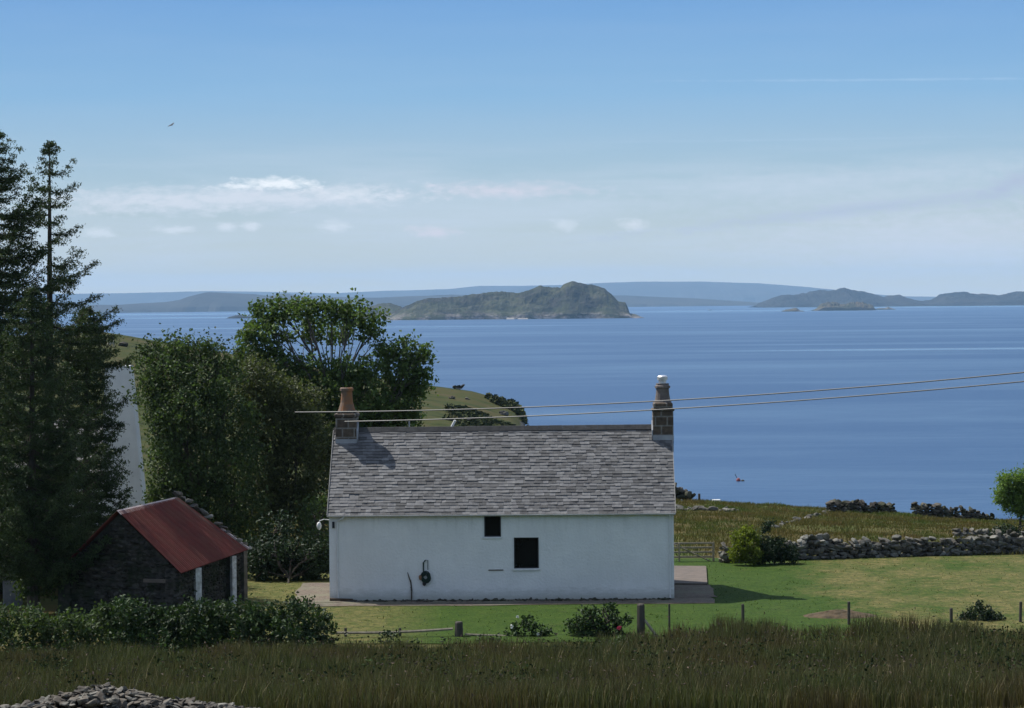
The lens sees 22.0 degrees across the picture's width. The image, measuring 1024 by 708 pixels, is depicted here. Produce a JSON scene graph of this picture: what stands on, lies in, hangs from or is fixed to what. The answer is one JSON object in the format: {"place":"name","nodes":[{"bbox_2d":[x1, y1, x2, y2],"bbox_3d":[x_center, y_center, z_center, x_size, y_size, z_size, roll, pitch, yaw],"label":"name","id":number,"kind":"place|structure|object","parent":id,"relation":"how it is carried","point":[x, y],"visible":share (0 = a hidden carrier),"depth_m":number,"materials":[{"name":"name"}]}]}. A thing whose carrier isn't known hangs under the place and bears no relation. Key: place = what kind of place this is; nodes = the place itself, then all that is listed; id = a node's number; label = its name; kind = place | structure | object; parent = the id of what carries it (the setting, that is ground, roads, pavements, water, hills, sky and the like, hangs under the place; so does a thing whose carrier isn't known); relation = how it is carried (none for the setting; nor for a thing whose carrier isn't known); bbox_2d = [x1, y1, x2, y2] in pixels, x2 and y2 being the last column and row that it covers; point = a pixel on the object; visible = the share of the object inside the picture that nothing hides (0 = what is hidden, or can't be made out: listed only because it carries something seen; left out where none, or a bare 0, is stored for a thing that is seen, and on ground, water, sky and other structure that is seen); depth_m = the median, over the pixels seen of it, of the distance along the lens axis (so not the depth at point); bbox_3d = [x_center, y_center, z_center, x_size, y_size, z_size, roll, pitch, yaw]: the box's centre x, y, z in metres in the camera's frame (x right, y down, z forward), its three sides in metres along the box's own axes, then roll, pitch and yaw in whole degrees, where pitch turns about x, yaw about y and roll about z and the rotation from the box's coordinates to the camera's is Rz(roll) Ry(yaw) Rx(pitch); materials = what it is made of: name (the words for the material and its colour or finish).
{"place":"outdoors","nodes":[
{"label":"outdoors","id":0,"kind":"place"},
{"bbox_2d":[225,315,252,318],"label":"island","id":1,"kind":"structure","parent":0,"point":[237,316],"depth_m":7310.49,"materials":[{"name":"grey"}]},
{"bbox_2d":[288,583,340,602],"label":"gravel path","id":2,"kind":"structure","parent":0,"point":[320,592],"depth_m":103.13,"materials":[{"name":"beige gravel"}]},
{"bbox_2d":[354,303,402,318],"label":"island","id":3,"kind":"structure","parent":0,"point":[392,307],"depth_m":6773.47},
{"bbox_2d":[0,292,757,313],"bbox_3d":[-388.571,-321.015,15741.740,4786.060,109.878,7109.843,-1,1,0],"label":"hills","id":4,"kind":"structure","parent":0,"point":[217,302],"depth_m":14612.79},
{"bbox_2d":[452,384,464,388],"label":"boulder","id":5,"kind":"object","parent":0,"point":[458,386],"visible":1,"depth_m":449.91,"materials":[{"name":"stone"}]},
{"bbox_2d":[8,282,934,304],"bbox_3d":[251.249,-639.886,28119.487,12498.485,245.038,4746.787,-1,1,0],"label":"hills","id":6,"kind":"structure","parent":0,"point":[751,292],"depth_m":27152.35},
{"bbox_2d":[299,597,714,606],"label":"gravel path","id":7,"kind":"structure","parent":0,"point":[522,602],"depth_m":99.17,"materials":[{"name":"beige gravel"}]},
{"bbox_2d":[330,598,352,600],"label":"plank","id":8,"kind":"object","parent":7,"relation":"on","point":[339,599],"visible":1,"depth_m":100.11,"materials":[{"name":"grey wood"}]},
{"bbox_2d":[0,332,1023,707],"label":"ground","id":9,"kind":"structure","parent":0,"point":[438,400],"depth_m":356.58,"materials":[{"name":"green plant"}]},
{"bbox_2d":[3,567,22,605],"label":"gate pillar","id":10,"kind":"structure","parent":9,"relation":"on","point":[7,597],"depth_m":99.90,"materials":[{"name":"grey stone"}]},
{"bbox_2d":[0,245,25,542],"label":"conifer","id":11,"kind":"object","parent":9,"relation":"on","point":[2,324],"visible":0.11,"depth_m":102.65,"materials":[{"name":"green plant"}]},
{"bbox_2d":[9,559,65,603],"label":"shrub","id":12,"kind":"object","parent":9,"relation":"on","point":[19,583],"visible":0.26,"depth_m":96.91,"materials":[{"name":"green plant"}]},
{"bbox_2d":[0,132,91,593],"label":"conifer","id":13,"kind":"object","parent":9,"relation":"on","point":[13,227],"visible":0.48,"depth_m":103.59,"materials":[{"name":"green plant"}]},
{"bbox_2d":[0,285,117,619],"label":"conifer","id":14,"kind":"object","parent":9,"relation":"on","point":[23,559],"visible":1,"depth_m":95.08,"materials":[{"name":"green plant"}]},
{"bbox_2d":[2,140,126,587],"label":"conifer","id":15,"kind":"object","parent":9,"relation":"on","point":[50,173],"visible":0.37,"depth_m":105.71,"materials":[{"name":"green plant"}]},
{"bbox_2d":[0,596,133,655],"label":"rose hedge","id":16,"kind":"object","parent":9,"relation":"on","point":[49,630],"visible":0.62,"depth_m":86.36,"materials":[{"name":"green plant"}]},
{"bbox_2d":[8,365,146,523],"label":"white building","id":17,"kind":"structure","parent":9,"relation":"on","point":[131,436],"depth_m":126.11,"materials":[{"name":"paint"}]},
{"bbox_2d":[37,305,139,549],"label":"conifer","id":18,"kind":"object","parent":9,"relation":"on","point":[110,489],"visible":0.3,"depth_m":108.66,"materials":[{"name":"green plant"}]},
{"bbox_2d":[118,341,127,346],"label":"boulder","id":19,"kind":"object","parent":9,"relation":"on","point":[123,343],"visible":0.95,"depth_m":423.66,"materials":[{"name":"stone"}]},
{"bbox_2d":[0,682,255,707],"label":"stone heap","id":20,"kind":"object","parent":9,"relation":"on","point":[107,695],"visible":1,"depth_m":49.84,"materials":[{"name":"grey stone"}]},
{"bbox_2d":[56,491,251,620],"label":"shed","id":21,"kind":"structure","parent":9,"relation":"on","point":[170,551],"depth_m":95.79,"materials":[{"name":"stone"}]},
{"bbox_2d":[121,323,279,548],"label":"broadleaf tree","id":22,"kind":"object","parent":9,"relation":"on","point":[168,419],"visible":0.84,"depth_m":117.49,"materials":[{"name":"green plant"}]},
{"bbox_2d":[93,590,348,655],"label":"rose hedge","id":23,"kind":"object","parent":9,"relation":"on","point":[277,621],"visible":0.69,"depth_m":86.42,"materials":[{"name":"green plant"}]},
{"bbox_2d":[218,344,334,545],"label":"broadleaf tree","id":24,"kind":"object","parent":9,"relation":"on","point":[283,409],"visible":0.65,"depth_m":120.52,"materials":[{"name":"green plant"}]},
{"bbox_2d":[295,487,328,554],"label":"shrub","id":25,"kind":"object","parent":9,"relation":"on","point":[308,513],"visible":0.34,"depth_m":116.64,"materials":[{"name":"green plant"}]},
{"bbox_2d":[228,287,439,479],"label":"sycamore tree","id":26,"kind":"object","parent":9,"relation":"on","point":[407,387],"visible":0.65,"depth_m":127.44,"materials":[{"name":"green plant"}]},
{"bbox_2d":[260,381,529,489],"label":"heather","id":27,"kind":"object","parent":9,"relation":"on","point":[496,399],"visible":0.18,"depth_m":396.28,"materials":[{"name":"green plant"}]},
{"bbox_2d":[352,626,506,643],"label":"weeds","id":28,"kind":"object","parent":9,"relation":"on","point":[390,633],"visible":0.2,"depth_m":88.95,"materials":[{"name":"green plant"}]},
{"bbox_2d":[317,375,675,599],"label":"cottage","id":29,"kind":"structure","parent":9,"relation":"on","point":[535,512],"depth_m":100.30,"materials":[{"name":"paint"}]},
{"bbox_2d":[407,572,411,599],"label":"climbing plant","id":30,"kind":"object","parent":29,"relation":"attached to","point":[410,585],"visible":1,"depth_m":100.20,"materials":[{"name":"green plant"}]},
{"bbox_2d":[419,560,430,585],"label":"garden hose","id":31,"kind":"object","parent":29,"relation":"attached to","point":[423,579],"depth_m":100.11,"materials":[{"name":"black rubber"}]},
{"bbox_2d":[482,516,501,538],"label":"window","id":32,"kind":"structure","parent":29,"relation":"in","point":[492,525],"depth_m":100.27,"materials":[{"name":"paint"}]},
{"bbox_2d":[512,537,539,570],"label":"window","id":33,"kind":"structure","parent":29,"relation":"in","point":[525,551],"depth_m":100.27,"materials":[{"name":"glass"}]},
{"bbox_2d":[499,410,508,415],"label":"boulder","id":34,"kind":"object","parent":9,"relation":"on","point":[502,412],"visible":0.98,"depth_m":418.02,"materials":[{"name":"stone"}]},
{"bbox_2d":[351,597,670,601],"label":"edging stones","id":35,"kind":"object","parent":9,"relation":"on","point":[504,599],"visible":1,"depth_m":99.77,"materials":[{"name":"grey stone"}]},
{"bbox_2d":[0,611,1023,707],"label":"rushes","id":36,"kind":"object","parent":9,"relation":"on","point":[550,695],"visible":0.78,"depth_m":68.52,"materials":[{"name":"green plant"}]},
{"bbox_2d":[0,621,1023,691],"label":"broadleaf weeds","id":37,"kind":"object","parent":9,"relation":"on","point":[511,674],"visible":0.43,"depth_m":75.34,"materials":[{"name":"green plant"}]},
{"bbox_2d":[0,608,1023,695],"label":"seed heads","id":38,"kind":"object","parent":9,"relation":"on","point":[568,672],"visible":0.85,"depth_m":68.59,"materials":[{"name":"brown plant"}]},
{"bbox_2d":[529,632,631,649],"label":"weeds","id":39,"kind":"object","parent":9,"relation":"on","point":[620,637],"visible":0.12,"depth_m":86.80,"materials":[{"name":"green plant"}]},
{"bbox_2d":[147,494,1023,557],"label":"field grass","id":40,"kind":"structure","parent":9,"relation":"on","point":[861,520],"depth_m":148.51,"materials":[{"name":"green plant"}]},
{"bbox_2d":[295,372,1023,412],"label":"overhead cable","id":41,"kind":"object","parent":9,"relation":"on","point":[666,400],"visible":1,"depth_m":91.95,"materials":[{"name":"black rubber"}]},
{"bbox_2d":[675,482,695,500],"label":"rock outcrop","id":42,"kind":"object","parent":9,"relation":"on","point":[680,492],"visible":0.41,"depth_m":185.64,"materials":[{"name":"stone"}]},
{"bbox_2d":[676,504,738,511],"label":"stone row","id":43,"kind":"object","parent":9,"relation":"on","point":[703,508],"visible":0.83,"depth_m":164.24,"materials":[{"name":"grey stone"}]},
{"bbox_2d":[771,510,824,528],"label":"stone row","id":44,"kind":"object","parent":9,"relation":"on","point":[799,518],"visible":0.39,"depth_m":153.21,"materials":[{"name":"grey stone"}]},
{"bbox_2d":[825,499,896,512],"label":"stone wall","id":45,"kind":"structure","parent":9,"relation":"on","point":[856,505],"depth_m":177.70,"materials":[{"name":"grey stone"}]},
{"bbox_2d":[786,529,1023,559],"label":"stone wall","id":46,"kind":"structure","parent":9,"relation":"on","point":[817,545],"depth_m":115.69,"materials":[{"name":"grey stone"}]},
{"bbox_2d":[910,502,961,517],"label":"stone wall","id":47,"kind":"structure","parent":9,"relation":"on","point":[936,509],"depth_m":178.77,"materials":[{"name":"grey stone"}]},
{"bbox_2d":[959,505,995,520],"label":"stone wall","id":48,"kind":"structure","parent":9,"relation":"on","point":[966,514],"depth_m":178.99,"materials":[{"name":"grey stone"}]},
{"bbox_2d":[952,527,1019,537],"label":"stone wall","id":49,"kind":"structure","parent":9,"relation":"on","point":[958,532],"depth_m":131.27,"materials":[{"name":"grey stone"}]},
{"bbox_2d":[988,520,1023,536],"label":"shrub","id":50,"kind":"object","parent":9,"relation":"on","point":[1012,527],"visible":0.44,"depth_m":128.14,"materials":[{"name":"green plant"}]},
{"bbox_2d":[989,463,1023,526],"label":"tree","id":51,"kind":"object","parent":9,"relation":"on","point":[1009,497],"visible":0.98,"depth_m":149.82,"materials":[{"name":"green plant"}]},
{"bbox_2d":[0,0,1023,296],"label":"sky","id":52,"kind":"structure","parent":0,"point":[313,146],"materials":[{"name":"blue"}]},
{"bbox_2d":[1,305,1023,519],"bbox_3d":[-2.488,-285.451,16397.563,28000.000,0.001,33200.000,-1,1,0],"label":"sea","id":53,"kind":"structure","parent":0,"point":[952,448],"depth_m":1283.19,"materials":[{"name":"liquid"}]},
{"bbox_2d":[876,307,895,309],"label":"boat","id":54,"kind":"structure","parent":53,"relation":"on","point":[887,308],"depth_m":9306.41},
{"bbox_2d":[386,281,643,319],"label":"island","id":55,"kind":"structure","parent":0,"point":[572,300],"depth_m":6062.09,"materials":[{"name":"green plant"}]},
{"bbox_2d":[99,555,1023,645],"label":"lawn","id":56,"kind":"structure","parent":0,"point":[918,596],"depth_m":98.59,"materials":[{"name":"green plant"}]},
{"bbox_2d":[241,509,304,562],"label":"shrub","id":57,"kind":"object","parent":56,"relation":"on","point":[284,529],"visible":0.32,"depth_m":112.66,"materials":[{"name":"green plant"}]},
{"bbox_2d":[247,533,329,582],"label":"shrub","id":58,"kind":"object","parent":56,"relation":"on","point":[296,564],"visible":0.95,"depth_m":107.85,"materials":[{"name":"green plant"}]},
{"bbox_2d":[335,627,452,636],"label":"rail fence","id":59,"kind":"object","parent":56,"relation":"on","point":[404,631],"visible":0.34,"depth_m":90.10,"materials":[{"name":"grey wood"}]},
{"bbox_2d":[455,621,462,636],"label":"gate post","id":60,"kind":"object","parent":56,"relation":"on","point":[459,626],"visible":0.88,"depth_m":90.09,"materials":[{"name":"grey wood"}]},
{"bbox_2d":[465,633,525,635],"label":"fence rail","id":61,"kind":"object","parent":56,"relation":"on","point":[467,634],"visible":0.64,"depth_m":90.18,"materials":[{"name":"grey wood"}]},
{"bbox_2d":[503,614,555,636],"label":"rose bush","id":62,"kind":"object","parent":56,"relation":"on","point":[515,629],"visible":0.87,"depth_m":90.11,"materials":[{"name":"green plant"}]},
{"bbox_2d":[563,602,633,636],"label":"rose bush","id":63,"kind":"object","parent":56,"relation":"on","point":[580,623],"visible":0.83,"depth_m":90.07,"materials":[{"name":"green plant"}]},
{"bbox_2d":[637,604,644,634],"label":"gate post","id":64,"kind":"object","parent":56,"relation":"on","point":[640,615],"visible":0.82,"depth_m":90.09,"materials":[{"name":"grey wood"}]},
{"bbox_2d":[645,619,657,635],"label":"brace strut","id":65,"kind":"object","parent":64,"relation":"attached to","point":[648,625],"visible":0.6,"depth_m":90.05,"materials":[{"name":"grey wood"}]},
{"bbox_2d":[668,604,669,630],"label":"fence post","id":66,"kind":"object","parent":56,"relation":"on","point":[668,615],"visible":0.82,"depth_m":90.67,"materials":[{"name":"grey wood"}]},
{"bbox_2d":[674,542,714,561],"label":"field gate","id":67,"kind":"structure","parent":56,"relation":"on","point":[679,547],"depth_m":114.39,"materials":[{"name":"grey wood"}]},
{"bbox_2d":[718,542,751,562],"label":"stone wall","id":68,"kind":"structure","parent":56,"relation":"on","point":[723,556],"depth_m":113.61,"materials":[{"name":"grey stone"}]},
{"bbox_2d":[741,604,744,622],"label":"fence post","id":69,"kind":"object","parent":56,"relation":"on","point":[742,611],"visible":0.74,"depth_m":92.15,"materials":[{"name":"grey wood"}]},
{"bbox_2d":[726,524,765,564],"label":"shrub","id":70,"kind":"object","parent":56,"relation":"on","point":[744,542],"visible":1,"depth_m":112.37,"materials":[{"name":"green plant"}]},
{"bbox_2d":[752,517,800,564],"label":"shrub","id":71,"kind":"object","parent":56,"relation":"on","point":[774,552],"visible":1,"depth_m":112.81,"materials":[{"name":"green plant"}]},
{"bbox_2d":[804,609,874,618],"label":"earth mound","id":72,"kind":"object","parent":56,"relation":"on","point":[835,614],"visible":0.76,"depth_m":94.14,"materials":[{"name":"brown soil"}]},
{"bbox_2d":[847,601,849,624],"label":"fence post","id":73,"kind":"object","parent":56,"relation":"on","point":[848,610],"visible":0.86,"depth_m":92.15,"materials":[{"name":"grey wood"}]},
{"bbox_2d":[950,608,952,622],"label":"fence post","id":74,"kind":"object","parent":56,"relation":"on","point":[951,614],"visible":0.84,"depth_m":92.46,"materials":[{"name":"grey wood"}]},
{"bbox_2d":[957,595,1006,620],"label":"shrub","id":75,"kind":"object","parent":56,"relation":"on","point":[985,614],"visible":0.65,"depth_m":93.03,"materials":[{"name":"green plant"}]},
{"bbox_2d":[1019,601,1021,621],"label":"fence post","id":76,"kind":"object","parent":56,"relation":"on","point":[1020,611],"visible":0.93,"depth_m":92.46,"materials":[{"name":"grey wood"}]},
{"bbox_2d":[345,381,1023,421],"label":"overhead cable","id":77,"kind":"object","parent":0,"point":[468,419],"visible":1,"depth_m":94.83,"materials":[{"name":"paint"}]},
{"bbox_2d":[674,566,706,584],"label":"pavement","id":78,"kind":"structure","parent":0,"point":[690,575],"depth_m":107.64,"materials":[{"name":"concrete"}]},
{"bbox_2d":[674,584,716,596],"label":"gravel path","id":79,"kind":"structure","parent":0,"point":[693,590],"depth_m":102.32,"materials":[{"name":"grey gravel"}]},
{"bbox_2d":[781,308,800,311],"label":"island","id":80,"kind":"structure","parent":0,"point":[793,310],"depth_m":8508.65,"materials":[{"name":"grey"}]},
{"bbox_2d":[811,302,875,310],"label":"island","id":81,"kind":"structure","parent":0,"point":[835,306],"depth_m":8909.84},
{"bbox_2d":[751,288,1023,307],"bbox_3d":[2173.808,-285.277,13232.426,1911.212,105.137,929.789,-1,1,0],"label":"island","id":82,"kind":"structure","parent":0,"point":[817,298],"depth_m":12984.44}
]}

